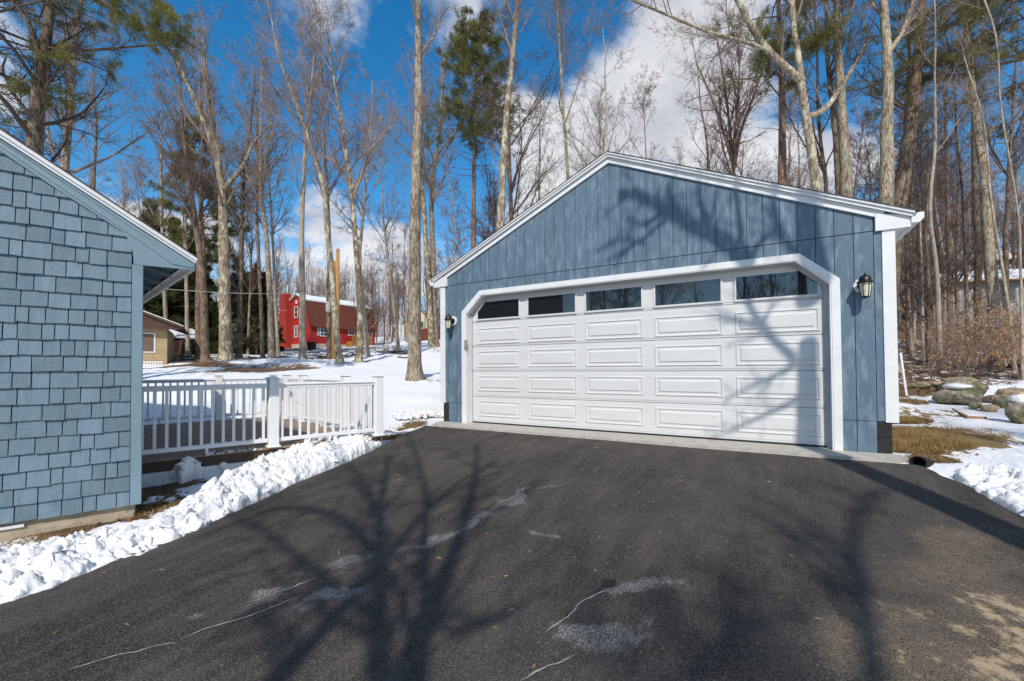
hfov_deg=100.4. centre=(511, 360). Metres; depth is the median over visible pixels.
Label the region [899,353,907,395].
marker stake
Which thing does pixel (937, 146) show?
bare tree
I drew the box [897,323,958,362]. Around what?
brush
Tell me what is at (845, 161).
bare tree
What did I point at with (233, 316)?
evergreen tree
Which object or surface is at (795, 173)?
bare tree
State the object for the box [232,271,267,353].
evergreen tree
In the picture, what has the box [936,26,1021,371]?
bare tree
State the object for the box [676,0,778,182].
bare tree
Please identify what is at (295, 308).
window
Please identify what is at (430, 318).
bare tree
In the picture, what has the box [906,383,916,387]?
boulder
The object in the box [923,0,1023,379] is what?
bare tree
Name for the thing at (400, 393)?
snowy ground
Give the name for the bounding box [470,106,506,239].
bare tree
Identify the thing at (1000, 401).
boulder
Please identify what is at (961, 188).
bare tree
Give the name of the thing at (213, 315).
evergreen tree
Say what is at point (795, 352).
door section
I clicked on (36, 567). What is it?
snow bank
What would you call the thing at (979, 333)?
brush
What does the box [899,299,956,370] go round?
brush
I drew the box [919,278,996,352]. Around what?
brush
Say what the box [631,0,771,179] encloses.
bare tree
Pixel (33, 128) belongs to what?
bare tree
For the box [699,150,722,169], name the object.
young tree
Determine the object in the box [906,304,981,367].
brush
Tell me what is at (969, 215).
bare tree
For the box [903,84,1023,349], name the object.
young tree
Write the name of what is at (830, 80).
bare tree
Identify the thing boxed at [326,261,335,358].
utility pole
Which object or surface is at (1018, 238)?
young tree
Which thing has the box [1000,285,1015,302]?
window
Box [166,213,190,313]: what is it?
evergreen tree
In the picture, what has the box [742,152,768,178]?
bare tree
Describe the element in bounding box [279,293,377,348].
red house
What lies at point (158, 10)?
pine tree
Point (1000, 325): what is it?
brush
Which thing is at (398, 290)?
bare tree
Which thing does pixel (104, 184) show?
young tree
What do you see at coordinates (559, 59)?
bare tree
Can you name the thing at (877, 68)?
bare tree
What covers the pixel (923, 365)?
brush
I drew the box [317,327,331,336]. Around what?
window
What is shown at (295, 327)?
window
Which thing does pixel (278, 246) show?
bare tree
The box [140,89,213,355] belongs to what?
bare tree
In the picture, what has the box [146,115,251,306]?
pine tree
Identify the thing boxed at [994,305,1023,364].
brush
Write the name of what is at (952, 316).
brush
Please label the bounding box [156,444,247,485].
snow bank
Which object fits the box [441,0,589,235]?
bare tree
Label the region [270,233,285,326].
bare tree
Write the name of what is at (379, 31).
sky
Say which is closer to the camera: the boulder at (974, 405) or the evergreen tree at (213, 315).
the boulder at (974, 405)
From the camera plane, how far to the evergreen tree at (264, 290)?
41.84 m
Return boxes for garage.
[429,151,923,453]
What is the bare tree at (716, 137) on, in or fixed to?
on the snowy ground at (400, 393)
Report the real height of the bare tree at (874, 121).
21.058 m
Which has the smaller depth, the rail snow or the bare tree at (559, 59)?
the rail snow
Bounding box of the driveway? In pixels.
[0,426,1023,680]
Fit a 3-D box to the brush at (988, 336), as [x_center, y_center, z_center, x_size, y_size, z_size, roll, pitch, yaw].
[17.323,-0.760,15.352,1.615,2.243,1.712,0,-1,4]
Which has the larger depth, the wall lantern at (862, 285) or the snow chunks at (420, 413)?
the snow chunks at (420, 413)
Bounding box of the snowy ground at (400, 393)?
[0,303,1023,545]
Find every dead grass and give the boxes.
[0,480,194,545]
[382,420,961,462]
[892,396,1013,454]
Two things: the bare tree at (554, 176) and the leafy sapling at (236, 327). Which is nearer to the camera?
the leafy sapling at (236, 327)
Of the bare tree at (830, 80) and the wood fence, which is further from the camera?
the wood fence
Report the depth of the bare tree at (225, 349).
26.71 m
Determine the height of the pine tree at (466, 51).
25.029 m
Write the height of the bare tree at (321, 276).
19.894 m
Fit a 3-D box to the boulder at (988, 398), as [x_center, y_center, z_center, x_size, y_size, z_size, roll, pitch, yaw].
[11.406,0.928,10.194,0.340,0.220,0.348,-1,-1,30]
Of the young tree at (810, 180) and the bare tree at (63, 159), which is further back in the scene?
the young tree at (810, 180)
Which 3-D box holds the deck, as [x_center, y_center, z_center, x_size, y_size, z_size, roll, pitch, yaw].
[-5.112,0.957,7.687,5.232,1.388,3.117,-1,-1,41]
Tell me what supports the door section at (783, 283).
in the garage
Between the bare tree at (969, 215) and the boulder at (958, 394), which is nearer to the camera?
the boulder at (958, 394)
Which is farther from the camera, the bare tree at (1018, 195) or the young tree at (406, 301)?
the young tree at (406, 301)
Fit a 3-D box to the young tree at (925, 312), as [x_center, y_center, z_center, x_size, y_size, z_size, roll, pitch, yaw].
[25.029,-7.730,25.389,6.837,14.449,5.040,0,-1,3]
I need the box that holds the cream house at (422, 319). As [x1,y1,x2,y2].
[401,310,438,335]
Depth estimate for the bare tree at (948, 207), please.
24.94 m
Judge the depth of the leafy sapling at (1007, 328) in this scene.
14.98 m
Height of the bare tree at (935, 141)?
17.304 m
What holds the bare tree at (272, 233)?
on the snowy ground at (400, 393)
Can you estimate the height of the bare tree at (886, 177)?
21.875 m
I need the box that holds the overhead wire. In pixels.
[167,289,325,293]
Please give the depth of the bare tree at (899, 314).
38.63 m
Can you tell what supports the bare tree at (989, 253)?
on the snowy ground at (400, 393)
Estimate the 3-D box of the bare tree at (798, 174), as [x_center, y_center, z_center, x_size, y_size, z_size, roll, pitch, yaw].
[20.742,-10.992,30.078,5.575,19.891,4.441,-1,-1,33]
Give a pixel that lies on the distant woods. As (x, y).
(1011, 246)
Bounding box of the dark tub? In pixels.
[306,342,316,349]
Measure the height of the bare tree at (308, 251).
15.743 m
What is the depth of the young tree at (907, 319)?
22.12 m
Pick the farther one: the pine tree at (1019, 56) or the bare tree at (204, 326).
the bare tree at (204, 326)
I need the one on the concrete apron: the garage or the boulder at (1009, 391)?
the garage
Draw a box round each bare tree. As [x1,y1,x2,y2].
[0,0,189,179]
[4,0,167,173]
[4,2,154,191]
[96,159,134,213]
[106,142,170,312]
[109,75,189,329]
[109,183,136,209]
[122,17,220,361]
[124,151,157,217]
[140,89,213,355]
[143,0,290,359]
[163,72,235,359]
[204,37,291,358]
[205,37,284,358]
[212,238,246,299]
[213,184,261,296]
[221,36,314,357]
[230,170,277,354]
[233,59,299,356]
[242,0,361,363]
[247,0,408,361]
[260,208,296,290]
[270,0,384,357]
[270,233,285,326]
[271,249,288,325]
[272,0,357,359]
[295,245,311,293]
[298,52,411,356]
[307,260,323,295]
[312,245,343,299]
[352,245,384,332]
[353,100,409,349]
[364,23,454,346]
[366,4,479,346]
[372,215,404,343]
[387,253,402,336]
[391,216,409,342]
[391,259,401,333]
[393,268,402,318]
[396,229,423,301]
[405,0,457,380]
[426,149,485,270]
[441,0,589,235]
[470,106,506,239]
[476,120,513,237]
[488,0,543,230]
[511,73,561,204]
[520,0,656,177]
[523,0,620,179]
[545,158,563,191]
[588,74,629,161]
[590,0,880,190]
[623,64,661,160]
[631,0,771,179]
[659,136,687,164]
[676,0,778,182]
[704,111,742,172]
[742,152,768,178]
[755,72,814,186]
[764,0,896,191]
[768,85,853,192]
[769,0,871,194]
[776,157,808,186]
[809,0,883,196]
[828,70,922,201]
[828,106,879,200]
[829,0,926,372]
[849,0,992,163]
[851,90,942,203]
[854,9,969,349]
[867,112,923,324]
[878,68,942,360]
[893,63,968,358]
[894,95,972,340]
[895,0,996,347]
[896,86,977,252]
[898,152,943,338]
[899,0,1001,367]
[908,0,1005,363]
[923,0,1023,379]
[926,1,1002,349]
[930,119,993,273]
[936,0,1022,366]
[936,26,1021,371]
[940,138,979,253]
[940,156,979,269]
[950,0,1023,342]
[977,156,1021,252]
[995,89,1023,268]
[1000,168,1023,251]
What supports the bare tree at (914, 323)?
on the snowy ground at (400, 393)
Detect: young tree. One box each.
[86,176,110,196]
[277,274,289,308]
[315,275,326,296]
[325,269,351,297]
[340,265,353,300]
[354,277,376,306]
[362,245,397,313]
[364,262,397,341]
[397,273,425,322]
[424,222,468,311]
[467,181,514,243]
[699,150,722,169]
[787,166,809,187]
[792,162,831,188]
[853,78,1022,365]
[872,86,975,353]
[894,116,972,347]
[899,227,933,313]
[900,159,979,303]
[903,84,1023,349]
[904,156,1012,327]
[929,174,979,269]
[1001,231,1023,251]
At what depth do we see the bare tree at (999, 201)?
57.06 m
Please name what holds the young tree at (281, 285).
on the snowy ground at (400, 393)
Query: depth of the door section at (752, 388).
6.88 m
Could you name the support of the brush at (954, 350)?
on the snowy ground at (400, 393)
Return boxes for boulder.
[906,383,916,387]
[915,382,930,386]
[916,384,926,387]
[925,381,940,385]
[931,383,985,404]
[936,379,988,391]
[941,377,977,380]
[968,402,981,408]
[979,404,999,412]
[982,395,997,402]
[992,396,1008,407]
[994,387,1023,395]
[1004,394,1023,423]
[1006,350,1019,366]
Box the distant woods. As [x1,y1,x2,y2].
[204,145,1023,343]
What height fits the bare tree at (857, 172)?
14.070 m
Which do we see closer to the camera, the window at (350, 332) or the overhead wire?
the overhead wire
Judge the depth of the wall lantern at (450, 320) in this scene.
8.70 m
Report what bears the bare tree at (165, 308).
on the snowy ground at (400, 393)
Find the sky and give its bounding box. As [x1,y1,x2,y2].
[0,0,1023,336]
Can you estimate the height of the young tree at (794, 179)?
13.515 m
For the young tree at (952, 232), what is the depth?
44.27 m
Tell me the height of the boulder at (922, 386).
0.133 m
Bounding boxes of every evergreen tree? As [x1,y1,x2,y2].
[140,196,193,328]
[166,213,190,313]
[169,273,212,351]
[188,230,218,334]
[208,301,218,353]
[210,260,246,353]
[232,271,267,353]
[252,263,265,318]
[252,271,285,350]
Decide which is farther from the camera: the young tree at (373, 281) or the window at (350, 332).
the young tree at (373, 281)
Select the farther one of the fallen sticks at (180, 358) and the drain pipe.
the fallen sticks at (180, 358)
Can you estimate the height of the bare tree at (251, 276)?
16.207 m
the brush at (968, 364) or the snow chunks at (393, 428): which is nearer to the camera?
the snow chunks at (393, 428)
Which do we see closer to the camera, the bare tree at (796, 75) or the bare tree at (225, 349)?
the bare tree at (796, 75)
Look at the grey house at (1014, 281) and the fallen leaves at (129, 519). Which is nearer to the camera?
the fallen leaves at (129, 519)
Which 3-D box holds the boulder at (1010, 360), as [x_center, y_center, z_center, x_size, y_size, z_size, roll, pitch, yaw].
[19.525,-0.059,16.451,1.341,0.720,1.024,-1,-1,30]
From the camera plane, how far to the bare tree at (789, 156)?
40.46 m
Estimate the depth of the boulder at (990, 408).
9.33 m
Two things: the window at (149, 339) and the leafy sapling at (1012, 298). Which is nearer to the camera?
the leafy sapling at (1012, 298)
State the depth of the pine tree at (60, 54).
13.50 m
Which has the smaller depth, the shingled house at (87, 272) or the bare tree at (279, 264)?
the shingled house at (87, 272)
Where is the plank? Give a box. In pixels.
[952,408,986,418]
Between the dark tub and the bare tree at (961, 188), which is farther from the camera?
the dark tub
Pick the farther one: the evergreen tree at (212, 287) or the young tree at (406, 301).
the young tree at (406, 301)
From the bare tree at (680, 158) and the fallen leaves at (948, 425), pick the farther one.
the bare tree at (680, 158)
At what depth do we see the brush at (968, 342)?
15.78 m
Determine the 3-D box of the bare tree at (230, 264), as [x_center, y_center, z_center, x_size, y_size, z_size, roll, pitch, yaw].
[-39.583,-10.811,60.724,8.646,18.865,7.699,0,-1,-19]
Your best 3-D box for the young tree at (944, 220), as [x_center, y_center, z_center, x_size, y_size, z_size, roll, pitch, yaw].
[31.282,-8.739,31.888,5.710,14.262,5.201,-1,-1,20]
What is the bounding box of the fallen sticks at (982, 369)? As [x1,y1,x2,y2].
[899,342,1019,389]
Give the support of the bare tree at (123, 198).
on the snowy ground at (400, 393)
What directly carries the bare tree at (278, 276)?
on the snowy ground at (400, 393)
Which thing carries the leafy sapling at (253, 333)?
on the snowy ground at (400, 393)
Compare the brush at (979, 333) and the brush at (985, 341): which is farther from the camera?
the brush at (979, 333)
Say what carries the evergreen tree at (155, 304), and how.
on the snowy ground at (400, 393)
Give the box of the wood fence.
[421,327,439,340]
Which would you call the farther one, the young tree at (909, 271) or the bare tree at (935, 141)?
the young tree at (909, 271)
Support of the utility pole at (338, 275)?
on the snowy ground at (400, 393)
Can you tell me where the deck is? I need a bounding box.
[142,373,384,487]
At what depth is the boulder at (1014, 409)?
7.79 m
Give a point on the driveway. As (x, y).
(710, 604)
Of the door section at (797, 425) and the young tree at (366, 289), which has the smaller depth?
the door section at (797, 425)
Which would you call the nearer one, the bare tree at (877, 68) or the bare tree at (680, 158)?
the bare tree at (877, 68)
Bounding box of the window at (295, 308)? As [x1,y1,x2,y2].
[294,306,297,317]
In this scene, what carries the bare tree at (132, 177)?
on the snowy ground at (400, 393)
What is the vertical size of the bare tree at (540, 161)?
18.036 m
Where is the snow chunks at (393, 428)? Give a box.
[383,421,404,432]
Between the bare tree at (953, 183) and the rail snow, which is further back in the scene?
the bare tree at (953, 183)
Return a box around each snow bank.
[0,427,386,603]
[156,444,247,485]
[955,463,1023,516]
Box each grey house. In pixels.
[901,269,1023,326]
[958,252,1015,271]
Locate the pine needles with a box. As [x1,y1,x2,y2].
[8,430,998,677]
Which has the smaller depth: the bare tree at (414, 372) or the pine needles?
the pine needles
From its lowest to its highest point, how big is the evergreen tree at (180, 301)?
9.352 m
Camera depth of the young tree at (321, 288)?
70.44 m
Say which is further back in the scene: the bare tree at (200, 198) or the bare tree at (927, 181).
the bare tree at (200, 198)
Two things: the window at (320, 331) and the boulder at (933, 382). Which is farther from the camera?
the window at (320, 331)
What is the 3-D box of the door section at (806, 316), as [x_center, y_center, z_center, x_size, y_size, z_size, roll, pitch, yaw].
[1.746,-0.564,7.346,5.930,0.492,0.062,-1,-1,30]
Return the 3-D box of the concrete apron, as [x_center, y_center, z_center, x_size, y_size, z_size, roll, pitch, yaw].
[1.668,1.335,7.095,7.380,0.200,0.760,-1,-1,30]
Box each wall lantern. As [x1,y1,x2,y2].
[444,314,456,329]
[852,273,874,298]
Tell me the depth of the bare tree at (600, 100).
35.98 m
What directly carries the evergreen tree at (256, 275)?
on the snowy ground at (400, 393)
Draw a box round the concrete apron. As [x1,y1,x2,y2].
[433,421,907,463]
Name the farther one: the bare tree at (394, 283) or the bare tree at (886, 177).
the bare tree at (394, 283)
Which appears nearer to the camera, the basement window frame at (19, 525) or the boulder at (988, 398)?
the basement window frame at (19, 525)
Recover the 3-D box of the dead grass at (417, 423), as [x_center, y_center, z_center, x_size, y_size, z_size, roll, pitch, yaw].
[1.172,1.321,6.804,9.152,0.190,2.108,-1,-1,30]
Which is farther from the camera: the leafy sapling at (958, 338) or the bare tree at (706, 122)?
the bare tree at (706, 122)
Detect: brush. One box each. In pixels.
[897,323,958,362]
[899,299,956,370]
[899,313,991,376]
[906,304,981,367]
[910,331,960,380]
[918,323,1000,376]
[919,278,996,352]
[925,286,1014,376]
[928,329,960,374]
[931,290,963,342]
[948,320,993,364]
[956,303,992,362]
[957,311,1018,369]
[967,287,1016,369]
[974,309,1018,368]
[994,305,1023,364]
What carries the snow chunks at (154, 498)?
on the snowy ground at (400, 393)
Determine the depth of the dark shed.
36.12 m
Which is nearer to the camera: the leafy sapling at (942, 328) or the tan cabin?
the leafy sapling at (942, 328)
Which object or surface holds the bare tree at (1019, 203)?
on the snowy ground at (400, 393)
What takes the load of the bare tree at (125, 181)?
on the snowy ground at (400, 393)
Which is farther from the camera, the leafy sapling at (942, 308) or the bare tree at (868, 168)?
the bare tree at (868, 168)
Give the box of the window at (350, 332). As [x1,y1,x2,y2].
[348,330,354,335]
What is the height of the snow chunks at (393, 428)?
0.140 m
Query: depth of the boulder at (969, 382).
11.02 m
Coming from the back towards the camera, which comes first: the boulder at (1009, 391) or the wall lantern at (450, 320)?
the boulder at (1009, 391)
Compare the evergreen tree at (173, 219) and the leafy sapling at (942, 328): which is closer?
the leafy sapling at (942, 328)
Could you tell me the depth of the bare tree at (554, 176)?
37.58 m
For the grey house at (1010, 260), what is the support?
on the snowy ground at (400, 393)
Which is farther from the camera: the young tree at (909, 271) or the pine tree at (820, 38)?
the young tree at (909, 271)
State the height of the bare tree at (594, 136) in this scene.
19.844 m
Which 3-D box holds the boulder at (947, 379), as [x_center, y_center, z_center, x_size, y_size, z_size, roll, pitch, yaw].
[12.922,0.572,12.354,0.697,0.187,0.597,-1,-1,30]
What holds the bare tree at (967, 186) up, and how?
on the snowy ground at (400, 393)
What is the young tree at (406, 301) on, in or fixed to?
on the snowy ground at (400, 393)
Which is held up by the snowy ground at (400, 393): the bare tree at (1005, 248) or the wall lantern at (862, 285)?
the bare tree at (1005, 248)
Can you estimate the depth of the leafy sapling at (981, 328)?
12.93 m
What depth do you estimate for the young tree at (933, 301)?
35.34 m
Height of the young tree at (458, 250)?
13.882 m
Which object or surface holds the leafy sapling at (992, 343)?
on the snowy ground at (400, 393)
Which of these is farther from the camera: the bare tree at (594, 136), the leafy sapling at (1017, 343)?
the bare tree at (594, 136)
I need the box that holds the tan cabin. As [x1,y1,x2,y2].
[143,310,188,366]
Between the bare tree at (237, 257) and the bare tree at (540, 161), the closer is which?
the bare tree at (540, 161)
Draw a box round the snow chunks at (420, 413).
[391,407,443,419]
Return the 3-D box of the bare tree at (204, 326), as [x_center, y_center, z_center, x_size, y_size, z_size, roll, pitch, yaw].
[-19.840,-10.166,25.641,4.794,20.623,5.378,0,-1,-1]
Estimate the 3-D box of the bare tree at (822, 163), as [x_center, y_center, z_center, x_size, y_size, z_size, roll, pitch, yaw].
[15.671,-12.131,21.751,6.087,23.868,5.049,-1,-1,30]
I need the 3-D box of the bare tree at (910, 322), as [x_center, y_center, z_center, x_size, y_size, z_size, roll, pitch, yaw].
[22.387,-10.014,24.230,5.276,19.323,5.181,0,-1,-29]
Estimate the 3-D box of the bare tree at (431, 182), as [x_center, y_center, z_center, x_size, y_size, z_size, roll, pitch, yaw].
[-7.274,-15.969,35.051,10.123,29.800,6.106,0,-1,-27]
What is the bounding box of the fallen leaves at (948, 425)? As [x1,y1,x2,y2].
[899,396,1015,462]
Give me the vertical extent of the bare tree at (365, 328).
19.568 m
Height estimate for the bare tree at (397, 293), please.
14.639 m
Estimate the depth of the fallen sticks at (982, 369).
14.34 m
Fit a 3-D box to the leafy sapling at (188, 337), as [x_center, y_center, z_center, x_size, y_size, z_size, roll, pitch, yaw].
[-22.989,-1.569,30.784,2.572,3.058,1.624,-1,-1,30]
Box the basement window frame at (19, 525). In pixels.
[0,524,23,530]
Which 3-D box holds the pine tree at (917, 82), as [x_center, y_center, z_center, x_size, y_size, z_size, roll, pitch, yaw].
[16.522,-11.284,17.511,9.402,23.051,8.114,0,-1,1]
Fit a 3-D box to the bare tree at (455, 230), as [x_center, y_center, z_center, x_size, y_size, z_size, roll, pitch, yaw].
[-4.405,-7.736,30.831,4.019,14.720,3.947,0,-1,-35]
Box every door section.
[472,266,823,322]
[472,298,824,346]
[473,334,824,370]
[473,371,825,407]
[473,396,826,445]
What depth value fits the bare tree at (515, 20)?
19.88 m
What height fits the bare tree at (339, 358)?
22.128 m
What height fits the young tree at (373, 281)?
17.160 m
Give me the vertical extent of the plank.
0.116 m
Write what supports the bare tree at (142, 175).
on the snowy ground at (400, 393)
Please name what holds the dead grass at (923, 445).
on the snowy ground at (400, 393)
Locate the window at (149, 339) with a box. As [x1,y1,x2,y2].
[143,332,155,352]
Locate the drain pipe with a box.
[909,456,934,467]
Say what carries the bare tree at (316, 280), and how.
on the snowy ground at (400, 393)
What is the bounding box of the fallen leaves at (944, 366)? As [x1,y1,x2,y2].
[917,339,1019,393]
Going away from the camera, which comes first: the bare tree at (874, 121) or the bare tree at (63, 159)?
the bare tree at (63, 159)
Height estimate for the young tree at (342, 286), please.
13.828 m
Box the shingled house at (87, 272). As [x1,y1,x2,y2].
[0,128,198,542]
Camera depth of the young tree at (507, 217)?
42.58 m
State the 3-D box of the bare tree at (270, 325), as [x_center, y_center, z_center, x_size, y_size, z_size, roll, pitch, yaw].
[-16.262,-10.654,27.883,5.419,21.192,6.268,0,-1,3]
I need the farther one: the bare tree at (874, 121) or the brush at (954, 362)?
the bare tree at (874, 121)
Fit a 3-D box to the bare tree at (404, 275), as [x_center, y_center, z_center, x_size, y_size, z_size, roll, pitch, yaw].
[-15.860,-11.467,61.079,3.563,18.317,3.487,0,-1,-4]
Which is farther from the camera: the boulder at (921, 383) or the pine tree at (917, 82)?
the pine tree at (917, 82)
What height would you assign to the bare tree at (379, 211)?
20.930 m
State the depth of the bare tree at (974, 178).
21.92 m
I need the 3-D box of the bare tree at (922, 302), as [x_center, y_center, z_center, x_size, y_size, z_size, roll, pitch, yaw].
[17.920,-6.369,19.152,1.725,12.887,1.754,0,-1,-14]
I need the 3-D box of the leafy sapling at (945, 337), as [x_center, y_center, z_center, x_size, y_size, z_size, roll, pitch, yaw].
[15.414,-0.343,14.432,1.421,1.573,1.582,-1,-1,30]
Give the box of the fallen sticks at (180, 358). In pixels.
[170,346,407,363]
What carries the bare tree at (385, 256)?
on the snowy ground at (400, 393)
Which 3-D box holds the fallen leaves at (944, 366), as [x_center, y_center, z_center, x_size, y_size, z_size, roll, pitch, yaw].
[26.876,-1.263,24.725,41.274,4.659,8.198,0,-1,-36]
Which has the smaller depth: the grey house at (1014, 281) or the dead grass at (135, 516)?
the dead grass at (135, 516)
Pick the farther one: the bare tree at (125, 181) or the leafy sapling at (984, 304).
the bare tree at (125, 181)
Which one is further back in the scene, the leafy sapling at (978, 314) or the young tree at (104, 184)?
the young tree at (104, 184)
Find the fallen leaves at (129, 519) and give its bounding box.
[98,487,187,522]
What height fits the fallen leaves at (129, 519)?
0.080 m
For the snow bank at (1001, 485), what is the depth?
4.20 m
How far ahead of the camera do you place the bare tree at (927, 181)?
19.96 m
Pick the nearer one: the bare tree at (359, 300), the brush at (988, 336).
the brush at (988, 336)
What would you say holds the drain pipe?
on the snowy ground at (400, 393)
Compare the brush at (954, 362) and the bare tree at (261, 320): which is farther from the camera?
the bare tree at (261, 320)
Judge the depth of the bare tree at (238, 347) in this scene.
27.91 m
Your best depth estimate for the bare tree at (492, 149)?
39.13 m
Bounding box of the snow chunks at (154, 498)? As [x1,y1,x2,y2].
[142,494,174,504]
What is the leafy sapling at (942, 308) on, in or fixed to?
on the snowy ground at (400, 393)
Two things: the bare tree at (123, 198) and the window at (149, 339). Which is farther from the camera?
the bare tree at (123, 198)
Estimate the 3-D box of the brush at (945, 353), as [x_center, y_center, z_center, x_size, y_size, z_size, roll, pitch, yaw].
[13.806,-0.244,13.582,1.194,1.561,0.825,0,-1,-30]
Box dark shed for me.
[169,329,194,356]
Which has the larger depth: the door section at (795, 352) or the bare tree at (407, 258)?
the bare tree at (407, 258)
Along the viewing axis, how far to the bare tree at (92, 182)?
24.00 m
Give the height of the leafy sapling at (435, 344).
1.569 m
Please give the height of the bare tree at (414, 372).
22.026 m
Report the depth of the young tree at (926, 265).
17.88 m
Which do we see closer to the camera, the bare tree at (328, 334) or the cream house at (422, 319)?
the bare tree at (328, 334)
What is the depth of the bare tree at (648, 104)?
34.20 m
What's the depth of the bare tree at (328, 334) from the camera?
27.42 m
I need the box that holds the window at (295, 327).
[294,325,297,337]
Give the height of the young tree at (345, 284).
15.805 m
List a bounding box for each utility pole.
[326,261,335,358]
[336,248,339,331]
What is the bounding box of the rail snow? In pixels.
[149,411,368,455]
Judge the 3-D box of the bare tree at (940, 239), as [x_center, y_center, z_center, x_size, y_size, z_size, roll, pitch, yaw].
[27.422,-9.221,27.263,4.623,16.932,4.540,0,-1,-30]
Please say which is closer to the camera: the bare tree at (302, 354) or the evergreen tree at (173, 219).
the bare tree at (302, 354)
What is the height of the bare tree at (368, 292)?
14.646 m
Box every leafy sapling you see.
[177,317,194,357]
[215,312,253,346]
[242,315,263,353]
[428,336,439,350]
[920,300,977,362]
[931,292,963,355]
[937,330,998,369]
[943,289,1008,353]
[943,305,978,366]
[948,313,1017,376]
[953,283,1014,338]
[963,299,1019,372]
[979,304,1023,378]
[987,302,1023,356]
[997,287,1023,322]
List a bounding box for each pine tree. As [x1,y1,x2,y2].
[0,0,125,128]
[41,0,221,155]
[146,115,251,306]
[422,3,528,248]
[696,0,853,185]
[819,0,1022,310]
[853,0,1023,155]
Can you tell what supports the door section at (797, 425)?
in the garage
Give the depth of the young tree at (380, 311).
69.11 m
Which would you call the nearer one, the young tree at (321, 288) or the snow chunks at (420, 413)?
the snow chunks at (420, 413)

